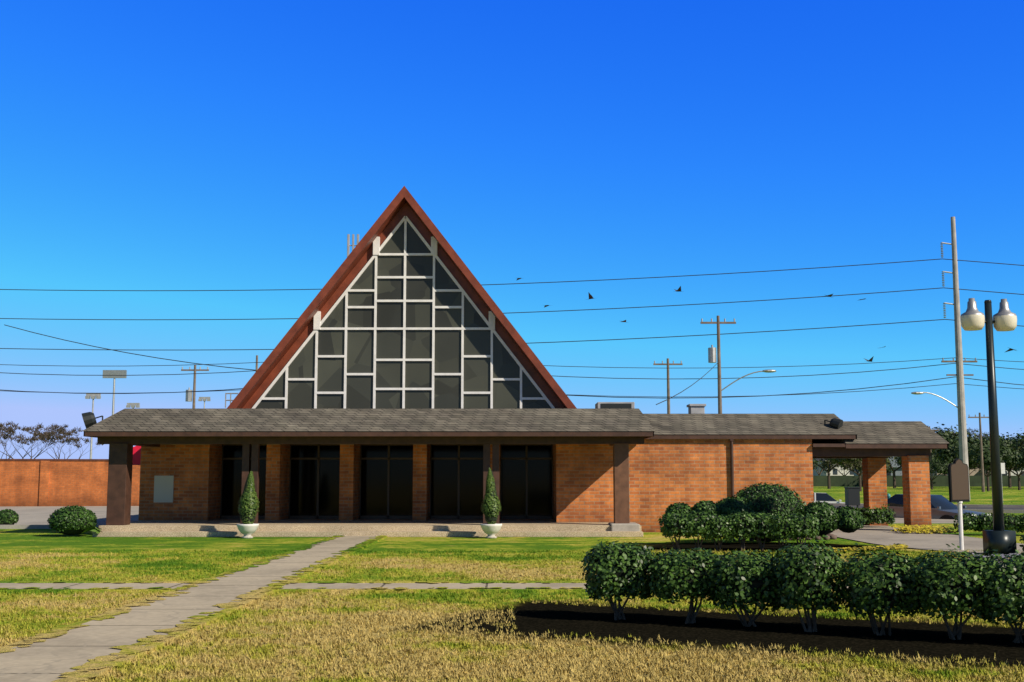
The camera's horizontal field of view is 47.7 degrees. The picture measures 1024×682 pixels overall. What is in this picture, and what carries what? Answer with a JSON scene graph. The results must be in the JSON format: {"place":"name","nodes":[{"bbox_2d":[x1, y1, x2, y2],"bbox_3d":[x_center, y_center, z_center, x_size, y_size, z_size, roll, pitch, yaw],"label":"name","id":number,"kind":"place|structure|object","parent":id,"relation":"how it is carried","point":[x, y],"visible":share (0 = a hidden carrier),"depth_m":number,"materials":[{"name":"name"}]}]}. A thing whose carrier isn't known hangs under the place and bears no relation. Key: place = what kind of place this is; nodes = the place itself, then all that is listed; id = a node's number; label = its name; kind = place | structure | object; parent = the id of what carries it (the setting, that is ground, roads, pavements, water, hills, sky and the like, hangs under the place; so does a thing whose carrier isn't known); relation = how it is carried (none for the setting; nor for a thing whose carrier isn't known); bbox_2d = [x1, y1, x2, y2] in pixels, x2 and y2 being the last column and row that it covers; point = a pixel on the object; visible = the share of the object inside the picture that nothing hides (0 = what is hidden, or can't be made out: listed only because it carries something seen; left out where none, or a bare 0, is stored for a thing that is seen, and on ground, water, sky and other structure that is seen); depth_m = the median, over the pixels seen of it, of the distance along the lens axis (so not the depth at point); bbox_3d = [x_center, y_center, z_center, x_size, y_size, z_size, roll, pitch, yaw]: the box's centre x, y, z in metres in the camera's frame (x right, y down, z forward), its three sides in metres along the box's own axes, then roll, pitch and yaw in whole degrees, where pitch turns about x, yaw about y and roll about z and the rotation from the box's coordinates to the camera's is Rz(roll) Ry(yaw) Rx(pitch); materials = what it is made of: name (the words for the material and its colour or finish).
{"place":"outdoors","nodes":[
{"label":"outdoors","id":0,"kind":"place"},
{"bbox_2d":[106,443,132,524],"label":"porch pier","id":1,"kind":"structure","parent":0,"point":[119,487],"depth_m":31.54,"materials":[{"name":"brown brick"}]},
{"bbox_2d":[154,476,173,502],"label":"plaque wall","id":2,"kind":"structure","parent":0,"point":[163,488],"depth_m":34.69,"materials":[{"name":"beige metal"}]},
{"bbox_2d":[0,487,1023,681],"bbox_3d":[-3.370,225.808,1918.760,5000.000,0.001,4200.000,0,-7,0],"label":"ground","id":3,"kind":"structure","parent":0,"point":[16,540],"depth_m":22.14,"materials":[{"name":"green plant"}]},
{"bbox_2d":[1,426,30,458],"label":"bare tree","id":4,"kind":"object","parent":3,"relation":"on","point":[15,437],"visible":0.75,"depth_m":129.14,"materials":[{"name":"brown plant"}]},
{"bbox_2d":[0,421,73,458],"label":"bare tree","id":5,"kind":"object","parent":3,"relation":"on","point":[53,430],"visible":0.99,"depth_m":114.25,"materials":[{"name":"brown plant"}]},
{"bbox_2d":[26,424,103,458],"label":"bare tree","id":6,"kind":"object","parent":3,"relation":"on","point":[68,440],"visible":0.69,"depth_m":119.37,"materials":[{"name":"brown plant"}]},
{"bbox_2d":[0,506,138,528],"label":"parking","id":7,"kind":"structure","parent":3,"relation":"on","point":[33,517],"depth_m":47.10,"materials":[{"name":"grey concrete"}]},
{"bbox_2d":[132,446,140,464],"bbox_3d":[-12.070,4.766,39.715,1.800,2.950,5.000,0,-7,0],"label":"panel","id":8,"kind":"object","parent":7,"relation":"on","point":[136,455],"visible":0.04,"depth_m":37.33,"materials":[{"name":"red metal"}]},
{"bbox_2d":[0,459,139,506],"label":"wall","id":9,"kind":"structure","parent":3,"relation":"on","point":[52,482],"depth_m":61.73,"materials":[{"name":"brick"}]},
{"bbox_2d":[81,525,101,533],"bbox_3d":[-11.130,5.001,30.737,0.646,0.263,0.535,0,-7,0],"label":"hosta","id":10,"kind":"object","parent":3,"relation":"on","point":[94,529],"visible":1,"depth_m":30.70,"materials":[{"name":"green plant"}]},
{"bbox_2d":[85,394,210,458],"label":"floodlights","id":11,"kind":"object","parent":3,"relation":"on","point":[94,396],"visible":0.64,"depth_m":150.06,"materials":[{"name":"metal"}]},
{"bbox_2d":[0,536,380,681],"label":"walk","id":12,"kind":"structure","parent":3,"relation":"on","point":[51,659],"depth_m":12.56,"materials":[{"name":"grey concrete"}]},
{"bbox_2d":[237,523,258,538],"bbox_3d":[-6.880,4.945,30.130,0.570,0.370,0.570,0,-7,0],"label":"topiary urn","id":13,"kind":"object","parent":3,"relation":"on","point":[247,530],"visible":1,"depth_m":29.96,"materials":[{"name":"white ceramic"}]},
{"bbox_2d":[238,471,258,523],"bbox_3d":[-6.872,4.100,30.228,0.578,1.422,0.590,0,-7,0],"label":"topiary cone","id":14,"kind":"object","parent":13,"relation":"on","point":[248,506],"visible":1,"depth_m":30.06,"materials":[{"name":"green plant"}]},
{"bbox_2d":[0,535,582,681],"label":"tufts","id":15,"kind":"object","parent":3,"relation":"on","point":[98,662],"visible":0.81,"depth_m":12.95,"materials":[{"name":"green plant"}]},
{"bbox_2d":[92,521,642,536],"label":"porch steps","id":16,"kind":"structure","parent":3,"relation":"on","point":[333,528],"depth_m":31.12,"materials":[{"name":"beige concrete"}]},
{"bbox_2d":[83,431,653,523],"bbox_3d":[-3.840,3.796,33.697,15.300,2.920,5.580,0,-7,0],"label":"porch","id":17,"kind":"object","parent":3,"relation":"on","point":[194,470],"depth_m":34.64,"materials":[{"name":"brown brick"}]},
{"bbox_2d":[83,408,654,431],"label":"porch roof","id":18,"kind":"structure","parent":17,"relation":"on","point":[380,419],"depth_m":31.77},
{"bbox_2d":[82,412,102,428],"bbox_3d":[-11.536,2.183,31.745,0.566,0.488,0.482,0,-7,0],"label":"floodlight","id":19,"kind":"object","parent":18,"relation":"attached to","point":[89,419],"visible":0.93,"depth_m":31.61,"materials":[{"name":"grey metal"}]},
{"bbox_2d":[225,393,237,407],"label":"roof rail","id":20,"kind":"object","parent":18,"relation":"on","point":[230,400],"visible":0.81,"depth_m":45.02,"materials":[{"name":"metal"}]},
{"bbox_2d":[209,519,554,520],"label":"recess floor","id":21,"kind":"structure","parent":3,"relation":"on","point":[392,520],"depth_m":34.79,"materials":[{"name":"grey concrete"}]},
{"bbox_2d":[220,444,552,518],"bbox_3d":[-3.915,4.394,36.315,10.450,2.340,0.120,0,-7,0],"label":"bay glass","id":22,"kind":"object","parent":21,"relation":"on","point":[456,481],"visible":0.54,"depth_m":36.31,"materials":[{"name":"black glass"}]},
{"bbox_2d":[0,536,835,681],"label":"turf edges","id":23,"kind":"object","parent":3,"relation":"on","point":[160,643],"visible":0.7,"depth_m":16.13,"materials":[{"name":"green plant"}]},
{"bbox_2d":[0,583,847,588],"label":"walkway","id":24,"kind":"structure","parent":3,"relation":"on","point":[286,586],"depth_m":16.75,"materials":[{"name":"grey concrete"}]},
{"bbox_2d":[0,482,865,541],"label":"bushes","id":25,"kind":"object","parent":3,"relation":"on","point":[773,499],"visible":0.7,"depth_m":27.12,"materials":[{"name":"green plant"}]},
{"bbox_2d":[480,523,501,538],"bbox_3d":[-0.540,4.945,30.130,0.570,0.370,0.570,0,-7,0],"label":"topiary urn","id":26,"kind":"object","parent":3,"relation":"on","point":[490,530],"visible":0.99,"depth_m":29.96,"materials":[{"name":"white ceramic"}]},
{"bbox_2d":[481,468,501,523],"bbox_3d":[-0.543,4.065,30.232,0.573,1.519,0.567,0,-7,0],"label":"topiary cone","id":27,"kind":"object","parent":26,"relation":"on","point":[490,507],"visible":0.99,"depth_m":30.09,"materials":[{"name":"green plant"}]},
{"bbox_2d":[103,217,988,493],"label":"poles","id":28,"kind":"object","parent":3,"relation":"on","point":[962,428],"visible":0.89,"depth_m":78.55,"materials":[{"name":"grey metal"}]},
{"bbox_2d":[0,259,1023,404],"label":"wires","id":29,"kind":"object","parent":28,"relation":"attached to","point":[527,343],"visible":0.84,"depth_m":80.12,"materials":[{"name":"grey"}]},
{"bbox_2d":[608,522,639,530],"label":"post plinth","id":30,"kind":"structure","parent":3,"relation":"on","point":[632,526],"depth_m":31.01,"materials":[{"name":"beige concrete"}]},
{"bbox_2d":[613,443,629,522],"bbox_3d":[2.995,3.912,31.761,0.400,2.200,0.400,0,-7,0],"label":"porch post","id":31,"kind":"object","parent":30,"relation":"on","point":[621,481],"visible":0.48,"depth_m":31.57,"materials":[{"name":"brown brick"}]},
{"bbox_2d":[553,439,813,531],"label":"brick wall","id":32,"kind":"structure","parent":3,"relation":"on","point":[664,474],"depth_m":33.43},
{"bbox_2d":[227,186,575,407],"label":"gable roof","id":33,"kind":"structure","parent":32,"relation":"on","point":[317,303],"depth_m":35.88,"materials":[{"name":"brown wood"}]},
{"bbox_2d":[347,234,358,256],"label":"antennas","id":34,"kind":"object","parent":33,"relation":"on","point":[348,244],"visible":0.57,"depth_m":60.97,"materials":[{"name":"metal"}]},
{"bbox_2d":[252,216,554,407],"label":"mullions","id":35,"kind":"object","parent":33,"relation":"attached to","point":[377,249],"visible":0.88,"depth_m":36.22,"materials":[{"name":"white metal"}]},
{"bbox_2d":[256,222,550,407],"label":"glazing","id":36,"kind":"structure","parent":35,"relation":"attached to","point":[389,374],"depth_m":36.20,"materials":[{"name":"black glass"}]},
{"bbox_2d":[243,203,564,407],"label":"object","id":37,"kind":"object","parent":33,"relation":"attached to","point":[405,210],"visible":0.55,"depth_m":36.42,"materials":[{"name":"red wood"}]},
{"bbox_2d":[595,402,705,413],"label":"roof units","id":38,"kind":"object","parent":32,"relation":"on","point":[696,408],"visible":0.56,"depth_m":37.62,"materials":[{"name":"metal"}]},
{"bbox_2d":[729,439,733,496],"bbox_3d":[6.350,4.112,33.338,0.100,2.670,0.120,0,-7,0],"label":"downspout","id":39,"kind":"object","parent":32,"relation":"attached to","point":[732,466],"visible":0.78,"depth_m":33.36,"materials":[{"name":"brown metal"}]},
{"bbox_2d":[643,414,857,434],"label":"wing roof","id":40,"kind":"structure","parent":32,"relation":"on","point":[737,423],"depth_m":34.14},
{"bbox_2d":[647,434,856,438],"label":"wing fascia","id":41,"kind":"structure","parent":40,"relation":"attached to","point":[755,436],"depth_m":33.43,"materials":[{"name":"brown wood"}]},
{"bbox_2d":[824,418,842,428],"bbox_3d":[9.446,2.449,34.011,0.545,0.370,0.329,-5,-9,39],"label":"floodlight","id":42,"kind":"object","parent":40,"relation":"on","point":[836,423],"visible":1,"depth_m":33.86,"materials":[{"name":"grey metal"}]},
{"bbox_2d":[401,600,1023,667],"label":"planting bed","id":43,"kind":"object","parent":3,"relation":"on","point":[910,638],"visible":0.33,"depth_m":11.96,"materials":[{"name":"brown soil"}]},
{"bbox_2d":[580,535,1023,642],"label":"hedge","id":44,"kind":"object","parent":43,"relation":"on","point":[990,588],"visible":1,"depth_m":11.79,"materials":[{"name":"green plant"}]},
{"bbox_2d":[638,543,879,551],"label":"mulch","id":45,"kind":"object","parent":3,"relation":"on","point":[748,546],"visible":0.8,"depth_m":26.42,"materials":[{"name":"brown soil"}]},
{"bbox_2d":[658,507,819,550],"bbox_3d":[4.895,4.076,25.076,3.489,0.940,0.874,0,-7,2],"label":"hedge","id":46,"kind":"object","parent":45,"relation":"on","point":[791,526],"visible":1,"depth_m":24.87,"materials":[{"name":"green plant"}]},
{"bbox_2d":[809,524,957,551],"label":"yellow flowers","id":47,"kind":"object","parent":45,"relation":"on","point":[927,529],"visible":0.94,"depth_m":31.92,"materials":[{"name":"yellow plant"}]},
{"bbox_2d":[733,534,836,540],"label":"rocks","id":48,"kind":"object","parent":3,"relation":"on","point":[832,536],"visible":0.34,"depth_m":29.28,"materials":[{"name":"grey stone"}]},
{"bbox_2d":[813,459,858,488],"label":"green tree","id":49,"kind":"object","parent":3,"relation":"on","point":[828,477],"visible":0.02,"depth_m":148.89,"materials":[{"name":"green plant"}]},
{"bbox_2d":[813,459,861,475],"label":"green tree","id":50,"kind":"object","parent":3,"relation":"on","point":[825,466],"visible":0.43,"depth_m":187.53,"materials":[{"name":"green plant"}]},
{"bbox_2d":[825,456,900,490],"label":"green tree","id":51,"kind":"object","parent":3,"relation":"on","point":[848,461],"visible":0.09,"depth_m":123.99,"materials":[{"name":"green plant"}]},
{"bbox_2d":[854,463,896,474],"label":"green tree","id":52,"kind":"object","parent":3,"relation":"on","point":[887,469],"visible":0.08,"depth_m":208.21,"materials":[{"name":"green plant"}]},
{"bbox_2d":[812,421,948,443],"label":"canopy roof","id":53,"kind":"structure","parent":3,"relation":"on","point":[893,432],"depth_m":34.14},
{"bbox_2d":[862,456,931,530],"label":"brick pillars","id":54,"kind":"structure","parent":3,"relation":"on","point":[916,491],"depth_m":33.75,"materials":[{"name":"orange brick"}]},
{"bbox_2d":[812,443,948,458],"bbox_3d":[10.640,3.521,36.684,3.900,0.360,6.650,0,-7,0],"label":"canopy wood","id":55,"kind":"object","parent":54,"relation":"on","point":[853,451],"visible":0.84,"depth_m":33.80,"materials":[{"name":"brown wood"}]},
{"bbox_2d":[891,456,933,468],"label":"green tree","id":56,"kind":"object","parent":3,"relation":"on","point":[897,463],"visible":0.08,"depth_m":198.86,"materials":[{"name":"green plant"}]},
{"bbox_2d":[888,449,938,487],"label":"green tree","id":57,"kind":"object","parent":3,"relation":"on","point":[894,478],"visible":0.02,"depth_m":158.69,"materials":[{"name":"green plant"}]},
{"bbox_2d":[813,476,1023,486],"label":"fence","id":58,"kind":"object","parent":3,"relation":"on","point":[853,481],"depth_m":180.68,"materials":[{"name":"metal"}]},
{"bbox_2d":[896,449,951,463],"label":"green tree","id":59,"kind":"object","parent":3,"relation":"on","point":[929,458],"visible":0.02,"depth_m":172.70,"materials":[{"name":"green plant"}]},
{"bbox_2d":[900,457,949,489],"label":"green tree","id":60,"kind":"object","parent":3,"relation":"on","point":[934,466],"visible":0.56,"depth_m":137.80,"materials":[{"name":"green plant"}]},
{"bbox_2d":[893,518,957,522],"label":"parking","id":61,"kind":"structure","parent":3,"relation":"on","point":[899,520],"depth_m":41.70,"materials":[{"name":"grey concrete"}]},
{"bbox_2d":[814,492,843,502],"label":"white car","id":62,"kind":"object","parent":61,"relation":"on","point":[823,497],"visible":0.1,"depth_m":68.66,"materials":[{"name":"white metal"}]},
{"bbox_2d":[887,494,990,518],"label":"car","id":63,"kind":"object","parent":61,"relation":"on","point":[942,507],"visible":0.14,"depth_m":44.05,"materials":[{"name":"blue"}]},
{"bbox_2d":[835,504,1023,551],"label":"hedges","id":64,"kind":"object","parent":3,"relation":"on","point":[979,522],"visible":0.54,"depth_m":31.57,"materials":[{"name":"green plant"}]},
{"bbox_2d":[932,422,989,475],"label":"green tree","id":65,"kind":"object","parent":3,"relation":"on","point":[946,435],"visible":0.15,"depth_m":182.70,"materials":[{"name":"green plant"}]},
{"bbox_2d":[937,428,988,438],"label":"bare tree","id":66,"kind":"object","parent":3,"relation":"on","point":[970,433],"visible":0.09,"depth_m":208.01,"materials":[{"name":"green plant"}]},
{"bbox_2d":[932,431,1003,470],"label":"green tree","id":67,"kind":"object","parent":3,"relation":"on","point":[946,453],"visible":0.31,"depth_m":147.92,"materials":[{"name":"green plant"}]},
{"bbox_2d":[950,439,1023,490],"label":"green tree","id":68,"kind":"object","parent":3,"relation":"on","point":[973,457],"visible":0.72,"depth_m":123.44,"materials":[{"name":"green plant"}]},
{"bbox_2d":[957,428,1017,474],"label":"green tree","id":69,"kind":"object","parent":3,"relation":"on","point":[989,437],"visible":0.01,"depth_m":198.52,"materials":[{"name":"green plant"}]},
{"bbox_2d":[960,298,1016,554],"bbox_3d":[9.930,1.741,23.859,1.200,5.280,0.480,1,-7,-8],"label":"lamp post","id":70,"kind":"object","parent":3,"relation":"on","point":[998,536],"visible":1,"depth_m":23.83,"materials":[{"name":"black metal"}]},
{"bbox_2d":[967,428,1023,487],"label":"green tree","id":71,"kind":"object","parent":3,"relation":"on","point":[1008,441],"visible":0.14,"depth_m":162.95,"materials":[{"name":"green plant"}]},
{"bbox_2d":[968,553,1023,562],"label":"pale flowers","id":72,"kind":"object","parent":3,"relation":"on","point":[1002,555],"visible":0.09,"depth_m":20.69,"materials":[{"name":"white plant"}]},
{"bbox_2d":[1001,463,1004,495],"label":"road sign","id":73,"kind":"object","parent":3,"relation":"on","point":[1002,468],"visible":0.32,"depth_m":69.53,"materials":[{"name":"metal"}]},
{"bbox_2d":[984,465,1021,475],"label":"house","id":74,"kind":"structure","parent":3,"relation":"on","point":[1019,468],"depth_m":188.71,"materials":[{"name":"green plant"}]},
{"bbox_2d":[988,444,1023,489],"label":"green tree","id":75,"kind":"object","parent":3,"relation":"on","point":[1015,462],"visible":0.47,"depth_m":133.71,"materials":[{"name":"green plant"}]},
{"bbox_2d":[1005,441,1023,469],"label":"green tree","id":76,"kind":"object","parent":3,"relation":"on","point":[1022,444],"visible":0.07,"depth_m":146.05,"materials":[{"name":"green plant"}]},
{"bbox_2d":[0,0,1023,458],"label":"sky","id":77,"kind":"structure","parent":0,"point":[145,144],"materials":[{"name":"blue"}]},
{"bbox_2d":[516,278,1015,361],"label":"birds","id":78,"kind":"object","parent":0,"point":[679,290],"visible":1,"depth_m":59.28},
{"bbox_2d":[813,459,853,475],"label":"house","id":79,"kind":"structure","parent":0,"point":[836,473],"depth_m":243.88,"materials":[{"name":"white glass"}]},
{"bbox_2d":[854,457,901,475],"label":"house","id":80,"kind":"structure","parent":0,"point":[898,471],"depth_m":208.97,"materials":[{"name":"grey glass"}]},
{"bbox_2d":[828,503,1023,512],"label":"street","id":81,"kind":"structure","parent":0,"point":[1006,508],"depth_m":59.16,"materials":[{"name":"grey asphalt"}]},
{"bbox_2d":[844,487,859,506],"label":"bin","id":82,"kind":"object","parent":81,"relation":"on","point":[852,495],"visible":0.83,"depth_m":59.20,"materials":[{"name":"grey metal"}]},
{"bbox_2d":[830,525,1023,554],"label":"walkway","id":83,"kind":"structure","parent":0,"point":[883,535],"depth_m":29.13,"materials":[{"name":"grey concrete"}]},
{"bbox_2d":[948,458,969,549],"bbox_3d":[9.730,3.547,25.158,0.728,1.994,0.120,5,-8,-38],"label":"marker","id":84,"kind":"object","parent":83,"relation":"on","point":[958,479],"visible":0.98,"depth_m":25.12,"materials":[{"name":"brown"}]},
{"bbox_2d":[929,469,984,475],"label":"house","id":85,"kind":"structure","parent":0,"point":[975,473],"depth_m":223.95,"materials":[{"name":"beige glass"}]},
{"bbox_2d":[985,468,1023,475],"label":"house","id":86,"kind":"structure","parent":0,"point":[1006,472],"depth_m":219.07,"materials":[{"name":"white glass"}]}
]}

